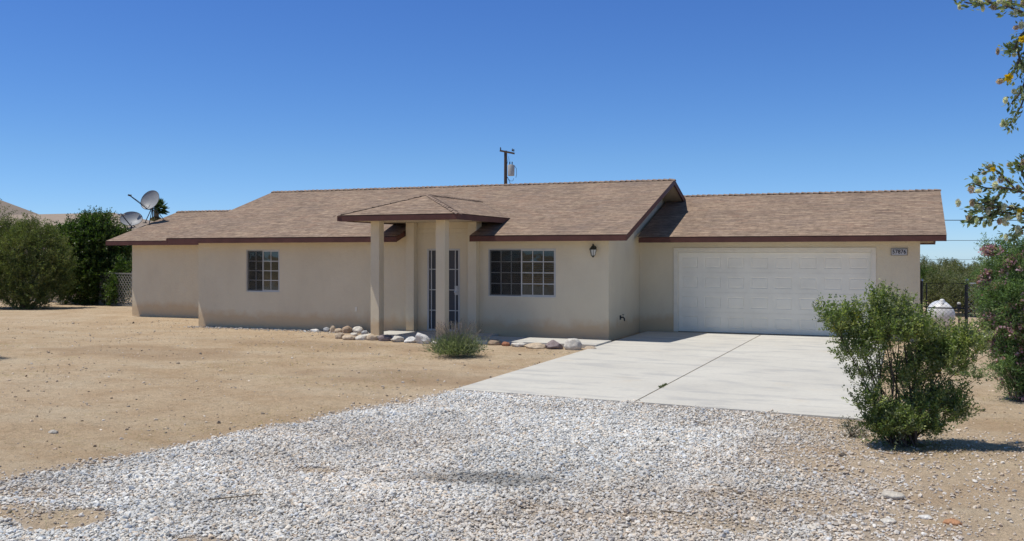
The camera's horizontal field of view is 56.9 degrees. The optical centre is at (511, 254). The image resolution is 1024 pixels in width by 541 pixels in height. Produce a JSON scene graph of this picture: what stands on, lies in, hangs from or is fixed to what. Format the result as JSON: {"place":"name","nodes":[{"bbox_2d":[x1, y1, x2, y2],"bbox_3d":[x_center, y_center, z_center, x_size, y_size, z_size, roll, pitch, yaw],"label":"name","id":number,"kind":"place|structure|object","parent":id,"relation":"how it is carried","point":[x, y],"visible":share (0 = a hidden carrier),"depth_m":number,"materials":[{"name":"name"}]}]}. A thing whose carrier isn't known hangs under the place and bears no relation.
{"place":"outdoors","nodes":[
{"label":"outdoors","id":0,"kind":"place"},
{"bbox_2d":[0,386,1023,540],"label":"gravel","id":1,"kind":"structure","parent":0,"point":[569,433],"depth_m":8.65,"materials":[{"name":"grey gravel"}]},
{"bbox_2d":[0,292,1023,540],"bbox_3d":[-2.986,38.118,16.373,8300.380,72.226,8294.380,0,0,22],"label":"ground","id":2,"kind":"structure","parent":0,"point":[58,406],"depth_m":13.17,"materials":[{"name":"soil"}]},
{"bbox_2d":[0,198,84,309],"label":"olive shrub","id":3,"kind":"object","parent":2,"relation":"on","point":[26,238],"visible":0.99,"depth_m":36.26,"materials":[{"name":"green plant"}]},
{"bbox_2d":[48,430,57,433],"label":"loose stone","id":4,"kind":"object","parent":2,"relation":"on","point":[53,431],"visible":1,"depth_m":11.02,"materials":[{"name":"grey stone"}]},
{"bbox_2d":[0,200,153,257],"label":"hill","id":5,"kind":"structure","parent":2,"relation":"on","point":[61,218],"depth_m":76.45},
{"bbox_2d":[26,271,131,306],"bbox_3d":[-17.122,1.418,39.231,13.765,1.500,0.095,0,0,35],"label":"lattice fence","id":6,"kind":"object","parent":2,"relation":"on","point":[119,304],"visible":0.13,"depth_m":38.39,"materials":[{"name":"grey metal"}]},
{"bbox_2d":[44,205,133,305],"bbox_3d":[-17.627,0.065,39.419,4.305,4.342,3.268,0,0,-10],"label":"dark green tree","id":7,"kind":"object","parent":2,"relation":"on","point":[90,235],"visible":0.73,"depth_m":39.11,"materials":[{"name":"green plant"}]},
{"bbox_2d":[148,198,169,220],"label":"fan palm","id":8,"kind":"object","parent":2,"relation":"on","point":[159,204],"visible":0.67,"depth_m":84.72,"materials":[{"name":"green plant"}]},
{"bbox_2d":[208,494,262,499],"bbox_3d":[-2.303,2.032,7.938,0.474,0.015,0.023,0,0,-20],"label":"stick","id":9,"kind":"object","parent":2,"relation":"on","point":[233,497],"visible":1,"depth_m":7.93,"materials":[{"name":"grey wood"}]},
{"bbox_2d":[179,326,370,334],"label":"wall foot chips","id":10,"kind":"object","parent":2,"relation":"on","point":[259,328],"depth_m":25.95,"materials":[{"name":"stone"}]},
{"bbox_2d":[334,328,341,332],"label":"border stone","id":11,"kind":"object","parent":2,"relation":"on","point":[337,330],"visible":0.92,"depth_m":24.96,"materials":[{"name":"beige stone"}]},
{"bbox_2d":[335,333,343,338],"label":"border stone","id":12,"kind":"object","parent":2,"relation":"on","point":[338,335],"visible":0.74,"depth_m":23.26,"materials":[{"name":"beige stone"}]},
{"bbox_2d":[342,326,351,332],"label":"border stone","id":13,"kind":"object","parent":2,"relation":"on","point":[346,329],"visible":0.88,"depth_m":24.79,"materials":[{"name":"brown stone"}]},
{"bbox_2d":[342,335,355,339],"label":"border stone","id":14,"kind":"object","parent":2,"relation":"on","point":[348,337],"visible":0.91,"depth_m":22.98,"materials":[{"name":"beige stone"}]},
{"bbox_2d":[352,326,362,332],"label":"border stone","id":15,"kind":"object","parent":2,"relation":"on","point":[357,329],"visible":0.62,"depth_m":24.74,"materials":[{"name":"white stone"}]},
{"bbox_2d":[355,335,366,339],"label":"border stone","id":16,"kind":"object","parent":2,"relation":"on","point":[360,337],"visible":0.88,"depth_m":22.96,"materials":[{"name":"white stone"}]},
{"bbox_2d":[366,334,377,339],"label":"border stone","id":17,"kind":"object","parent":2,"relation":"on","point":[371,337],"visible":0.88,"depth_m":22.87,"materials":[{"name":"beige stone"}]},
{"bbox_2d":[378,334,391,340],"bbox_3d":[-3.064,2.027,22.812,0.356,0.202,0.289,0,0,9],"label":"border stone","id":18,"kind":"object","parent":2,"relation":"on","point":[386,337],"visible":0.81,"depth_m":22.71,"materials":[{"name":"grey stone"}]},
{"bbox_2d":[391,336,403,341],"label":"border stone","id":19,"kind":"object","parent":2,"relation":"on","point":[397,339],"visible":0.94,"depth_m":22.46,"materials":[{"name":"beige stone"}]},
{"bbox_2d":[404,336,416,342],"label":"border stone","id":20,"kind":"object","parent":2,"relation":"on","point":[411,339],"visible":0.85,"depth_m":22.25,"materials":[{"name":"white stone"}]},
{"bbox_2d":[415,333,429,343],"bbox_3d":[-2.073,1.978,22.128,0.355,0.317,0.250,0,0,17],"label":"border stone","id":21,"kind":"object","parent":2,"relation":"on","point":[418,337],"visible":0.84,"depth_m":22.04,"materials":[{"name":"grey stone"}]},
{"bbox_2d":[363,330,497,341],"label":"porch slab","id":22,"kind":"structure","parent":2,"relation":"on","point":[405,334],"depth_m":23.65,"materials":[{"name":"concrete"}]},
{"bbox_2d":[415,319,498,356],"bbox_3d":[-1.150,1.684,19.225,1.693,0.741,1.508,0,0,22],"label":"lavender shrub","id":23,"kind":"object","parent":2,"relation":"on","point":[455,343],"visible":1,"depth_m":19.07,"materials":[{"name":"green plant"}]},
{"bbox_2d":[476,336,488,339],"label":"border stone","id":24,"kind":"object","parent":2,"relation":"on","point":[483,338],"visible":0.45,"depth_m":22.04,"materials":[{"name":"grey stone"}]},
{"bbox_2d":[488,339,500,344],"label":"border stone","id":25,"kind":"object","parent":2,"relation":"on","point":[491,341],"visible":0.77,"depth_m":21.62,"materials":[{"name":"brown stone"}]},
{"bbox_2d":[501,342,509,345],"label":"border stone","id":26,"kind":"object","parent":2,"relation":"on","point":[505,344],"visible":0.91,"depth_m":21.40,"materials":[{"name":"orange stone"}]},
{"bbox_2d":[500,147,516,183],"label":"utility pole","id":27,"kind":"object","parent":2,"relation":"on","point":[511,168],"visible":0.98,"depth_m":71.88,"materials":[{"name":"brown wood"}]},
{"bbox_2d":[0,319,1023,540],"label":"scattered pebbles","id":28,"kind":"object","parent":2,"relation":"on","point":[842,454],"visible":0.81,"depth_m":12.33,"materials":[{"name":"stone"}]},
{"bbox_2d":[511,342,525,346],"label":"border stone","id":29,"kind":"object","parent":2,"relation":"on","point":[519,344],"visible":0.86,"depth_m":21.22,"materials":[{"name":"grey stone"}]},
{"bbox_2d":[106,178,946,340],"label":"ranch house","id":30,"kind":"structure","parent":2,"relation":"on","point":[512,260],"depth_m":24.53,"materials":[{"name":"paint"}]},
{"bbox_2d":[117,211,142,228],"bbox_3d":[-13.395,-1.218,32.995,0.525,0.616,0.882,0,0,44],"label":"satellite dish","id":31,"kind":"object","parent":30,"relation":"attached to","point":[131,218],"visible":1,"depth_m":33.12,"materials":[{"name":"metal"}]},
{"bbox_2d":[128,190,164,224],"bbox_3d":[-12.902,-1.667,33.426,1.195,1.248,0.529,0,0,-1],"label":"satellite dish","id":32,"kind":"object","parent":30,"relation":"on","point":[149,199],"visible":1,"depth_m":33.48,"materials":[{"name":"metal"}]},
{"bbox_2d":[246,250,279,291],"bbox_3d":[-6.905,0.447,26.422,1.135,1.179,0.185,0,0,22],"label":"window","id":33,"kind":"structure","parent":30,"relation":"in","point":[247,251],"depth_m":26.39,"materials":[{"name":"black glass"}]},
{"bbox_2d":[427,249,459,330],"bbox_3d":[-1.763,0.897,24.155,0.928,2.105,0.130,0,0,22],"label":"security door","id":34,"kind":"structure","parent":30,"relation":"in","point":[454,254],"depth_m":24.16,"materials":[{"name":"white glass"}]},
{"bbox_2d":[488,248,555,297],"bbox_3d":[0.274,0.446,23.463,1.805,1.199,0.185,0,0,22],"label":"window","id":35,"kind":"structure","parent":30,"relation":"in","point":[511,272],"depth_m":23.46,"materials":[{"name":"black glass"}]},
{"bbox_2d":[589,244,596,256],"bbox_3d":[1.941,-0.097,22.544,0.190,0.330,0.212,0,0,22],"label":"wall lantern","id":36,"kind":"object","parent":30,"relation":"attached to","point":[592,249],"depth_m":22.48,"materials":[{"name":"brown metal"}]},
{"bbox_2d":[674,247,875,335],"bbox_3d":[6.553,0.920,23.903,4.960,2.200,0.109,0,0,22],"label":"garage door","id":37,"kind":"structure","parent":30,"relation":"in","point":[773,291],"depth_m":23.98,"materials":[{"name":"paint"}]},
{"bbox_2d":[891,248,907,254],"bbox_3d":[9.306,-0.070,22.714,0.372,0.176,0.022,0,0,22],"label":"house number sign","id":38,"kind":"object","parent":30,"relation":"attached to","point":[899,251],"visible":1,"depth_m":22.70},
{"bbox_2d":[525,343,545,348],"bbox_3d":[0.554,2.026,20.945,0.544,0.163,0.383,0,0,-5],"label":"border stone","id":39,"kind":"object","parent":2,"relation":"on","point":[535,345],"visible":0.9,"depth_m":20.83,"materials":[{"name":"beige stone"}]},
{"bbox_2d":[472,336,610,347],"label":"walkway","id":40,"kind":"structure","parent":2,"relation":"on","point":[584,342],"depth_m":21.88,"materials":[{"name":"concrete"}]},
{"bbox_2d":[545,340,562,348],"bbox_3d":[0.915,1.987,20.765,0.343,0.240,0.369,0,0,-35],"label":"border stone","id":41,"kind":"object","parent":2,"relation":"on","point":[552,344],"visible":0.95,"depth_m":20.66,"materials":[{"name":"stone"}]},
{"bbox_2d":[564,338,581,349],"bbox_3d":[1.335,1.978,20.604,0.402,0.318,0.278,0,0,9],"label":"border stone","id":42,"kind":"object","parent":2,"relation":"on","point":[572,344],"visible":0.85,"depth_m":20.50,"materials":[{"name":"grey stone"}]},
{"bbox_2d":[584,346,596,349],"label":"border stone","id":43,"kind":"object","parent":2,"relation":"on","point":[588,347],"visible":0.59,"depth_m":20.30,"materials":[{"name":"beige stone"}]},
{"bbox_2d":[660,510,687,514],"bbox_3d":[1.284,2.031,7.461,0.221,0.013,0.043,0,0,25],"label":"stick","id":44,"kind":"object","parent":2,"relation":"on","point":[672,511],"visible":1,"depth_m":7.47,"materials":[{"name":"grey wood"}]},
{"bbox_2d":[835,415,868,438],"bbox_3d":[3.873,1.923,10.710,0.411,0.308,0.380,0,0,22],"label":"dry tuft","id":45,"kind":"object","parent":2,"relation":"on","point":[850,431],"visible":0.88,"depth_m":10.68,"materials":[{"name":"beige plant"}]},
{"bbox_2d":[880,518,896,523],"bbox_3d":[2.911,2.061,7.306,0.115,0.050,0.086,0,0,5],"label":"loose stone","id":46,"kind":"object","parent":2,"relation":"on","point":[888,520],"visible":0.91,"depth_m":7.29,"materials":[{"name":"grey stone"}]},
{"bbox_2d":[879,490,905,499],"bbox_3d":[3.248,2.067,8.073,0.216,0.090,0.145,0,0,22],"label":"loose stone","id":47,"kind":"object","parent":2,"relation":"on","point":[887,494],"visible":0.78,"depth_m":8.04,"materials":[{"name":"grey stone"}]},
{"bbox_2d":[812,278,996,449],"bbox_3d":[4.225,1.183,10.244,2.057,1.859,0.955,0,0,-6],"label":"green shrub","id":48,"kind":"object","parent":2,"relation":"on","point":[894,421],"visible":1,"depth_m":10.14,"materials":[{"name":"green plant"}]},
{"bbox_2d":[812,430,1012,462],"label":"leaf litter","id":49,"kind":"object","parent":2,"relation":"on","point":[923,446],"visible":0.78,"depth_m":10.07,"materials":[{"name":"brown plant"}]},
{"bbox_2d":[920,279,922,329],"bbox_3d":[10.063,1.351,23.217,0.072,1.534,0.068,0,0,22],"label":"gate post","id":50,"kind":"object","parent":2,"relation":"on","point":[921,290],"visible":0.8,"depth_m":23.19,"materials":[{"name":"black metal"}]},
{"bbox_2d":[918,515,932,519],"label":"loose stone","id":51,"kind":"object","parent":2,"relation":"on","point":[926,517],"visible":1,"depth_m":7.40,"materials":[{"name":"grey stone"}]},
{"bbox_2d":[920,261,950,274],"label":"desert shrub","id":52,"kind":"object","parent":2,"relation":"on","point":[927,265],"visible":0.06,"depth_m":65.78,"materials":[{"name":"green plant"}]},
{"bbox_2d":[920,255,953,268],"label":"desert shrub","id":53,"kind":"object","parent":2,"relation":"on","point":[922,262],"visible":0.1,"depth_m":80.25,"materials":[{"name":"green plant"}]},
{"bbox_2d":[920,263,959,303],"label":"desert shrub","id":54,"kind":"object","parent":2,"relation":"on","point":[923,274],"visible":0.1,"depth_m":46.65,"materials":[{"name":"green plant"}]},
{"bbox_2d":[927,299,954,329],"bbox_3d":[14.207,1.964,31.320,0.800,1.044,1.990,0,0,22],"label":"propane tank","id":55,"kind":"object","parent":2,"relation":"on","point":[947,313],"visible":0.59,"depth_m":30.46,"materials":[{"name":"white metal"}]},
{"bbox_2d":[923,267,974,311],"bbox_3d":[18.004,1.567,40.137,2.909,2.133,2.701,0,0,22],"label":"desert shrub","id":56,"kind":"object","parent":2,"relation":"on","point":[941,280],"visible":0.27,"depth_m":39.45,"materials":[{"name":"green plant"}]},
{"bbox_2d":[935,257,963,269],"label":"desert shrub","id":57,"kind":"object","parent":2,"relation":"on","point":[951,261],"visible":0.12,"depth_m":74.34,"materials":[{"name":"green plant"}]},
{"bbox_2d":[927,270,976,310],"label":"desert shrub","id":58,"kind":"object","parent":2,"relation":"on","point":[962,276],"visible":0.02,"depth_m":43.12,"materials":[{"name":"green plant"}]},
{"bbox_2d":[942,518,962,525],"bbox_3d":[3.387,2.058,7.261,0.146,0.063,0.093,0,0,22],"label":"loose stone","id":59,"kind":"object","parent":2,"relation":"on","point":[952,521],"visible":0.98,"depth_m":7.24,"materials":[{"name":"stone"}]},
{"bbox_2d":[957,302,960,326],"bbox_3d":[14.660,1.992,31.000,0.120,0.881,0.120,0,0,22],"label":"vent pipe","id":60,"kind":"object","parent":2,"relation":"on","point":[958,304],"visible":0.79,"depth_m":30.98,"materials":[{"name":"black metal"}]},
{"bbox_2d":[943,362,985,375],"bbox_3d":[7.750,1.972,16.274,0.739,0.269,0.438,0,0,7],"label":"weed","id":61,"kind":"object","parent":2,"relation":"on","point":[963,374],"visible":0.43,"depth_m":16.21,"materials":[{"name":"green plant"}]},
{"bbox_2d":[939,260,991,280],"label":"desert shrub","id":62,"kind":"object","parent":2,"relation":"on","point":[956,267],"visible":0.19,"depth_m":62.62,"materials":[{"name":"green plant"}]},
{"bbox_2d":[936,276,1002,316],"bbox_3d":[18.692,1.662,38.100,2.988,1.863,2.250,0,0,22],"label":"desert shrub","id":63,"kind":"object","parent":2,"relation":"on","point":[952,290],"visible":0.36,"depth_m":38.08,"materials":[{"name":"green plant"}]},
{"bbox_2d":[958,257,990,274],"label":"desert shrub","id":64,"kind":"object","parent":2,"relation":"on","point":[974,263],"visible":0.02,"depth_m":70.40,"materials":[{"name":"green plant"}]},
{"bbox_2d":[965,279,998,327],"bbox_3d":[14.042,1.320,21.785,6.530,1.499,0.070,0,0,19],"label":"chain link fence","id":65,"kind":"object","parent":2,"relation":"on","point":[967,287],"visible":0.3,"depth_m":22.81,"materials":[{"name":"black metal"}]},
{"bbox_2d":[926,283,967,333],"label":"chain link gate","id":66,"kind":"structure","parent":65,"relation":"attached to","point":[945,307],"depth_m":22.98,"materials":[{"name":"black metal"}]},
{"bbox_2d":[960,360,1006,375],"bbox_3d":[8.197,1.944,16.115,1.172,0.318,0.590,0,0,11],"label":"weed","id":67,"kind":"object","parent":2,"relation":"on","point":[986,373],"visible":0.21,"depth_m":16.18,"materials":[{"name":"green plant"}]},
{"bbox_2d":[954,0,1023,249],"bbox_3d":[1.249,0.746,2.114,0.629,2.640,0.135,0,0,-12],"label":"tree","id":68,"kind":"object","parent":2,"relation":"on","point":[989,205],"visible":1,"depth_m":2.04,"materials":[{"name":"green plant"}]},
{"bbox_2d":[964,230,1023,401],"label":"pink flowering shrub","id":69,"kind":"object","parent":2,"relation":"on","point":[998,282],"visible":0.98,"depth_m":13.45,"materials":[{"name":"green plant"}]},
{"bbox_2d":[0,0,1023,266],"label":"sky","id":70,"kind":"structure","parent":0,"point":[204,105],"materials":[{"name":"blue"}]},
{"bbox_2d":[454,331,882,420],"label":"driveway","id":71,"kind":"structure","parent":0,"point":[794,375],"depth_m":15.81,"materials":[{"name":"concrete"}]},
{"bbox_2d":[637,339,752,400],"bbox_3d":[3.995,2.099,18.439,0.065,0.141,11.821,0,0,23],"label":"joint filler","id":72,"kind":"object","parent":71,"relation":"on","point":[697,368],"visible":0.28,"depth_m":16.50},
{"bbox_2d":[920,259,983,259],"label":"overhead wire","id":73,"kind":"object","parent":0,"point":[950,259],"visible":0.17,"depth_m":67.99,"materials":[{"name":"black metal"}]},
{"bbox_2d":[945,220,1016,220],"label":"overhead wire","id":74,"kind":"object","parent":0,"point":[983,220],"visible":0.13,"depth_m":59.98,"materials":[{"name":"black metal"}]},
{"bbox_2d":[947,240,1022,240],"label":"overhead wire","id":75,"kind":"object","parent":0,"point":[971,240],"visible":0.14,"depth_m":63.98,"materials":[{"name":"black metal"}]}
]}

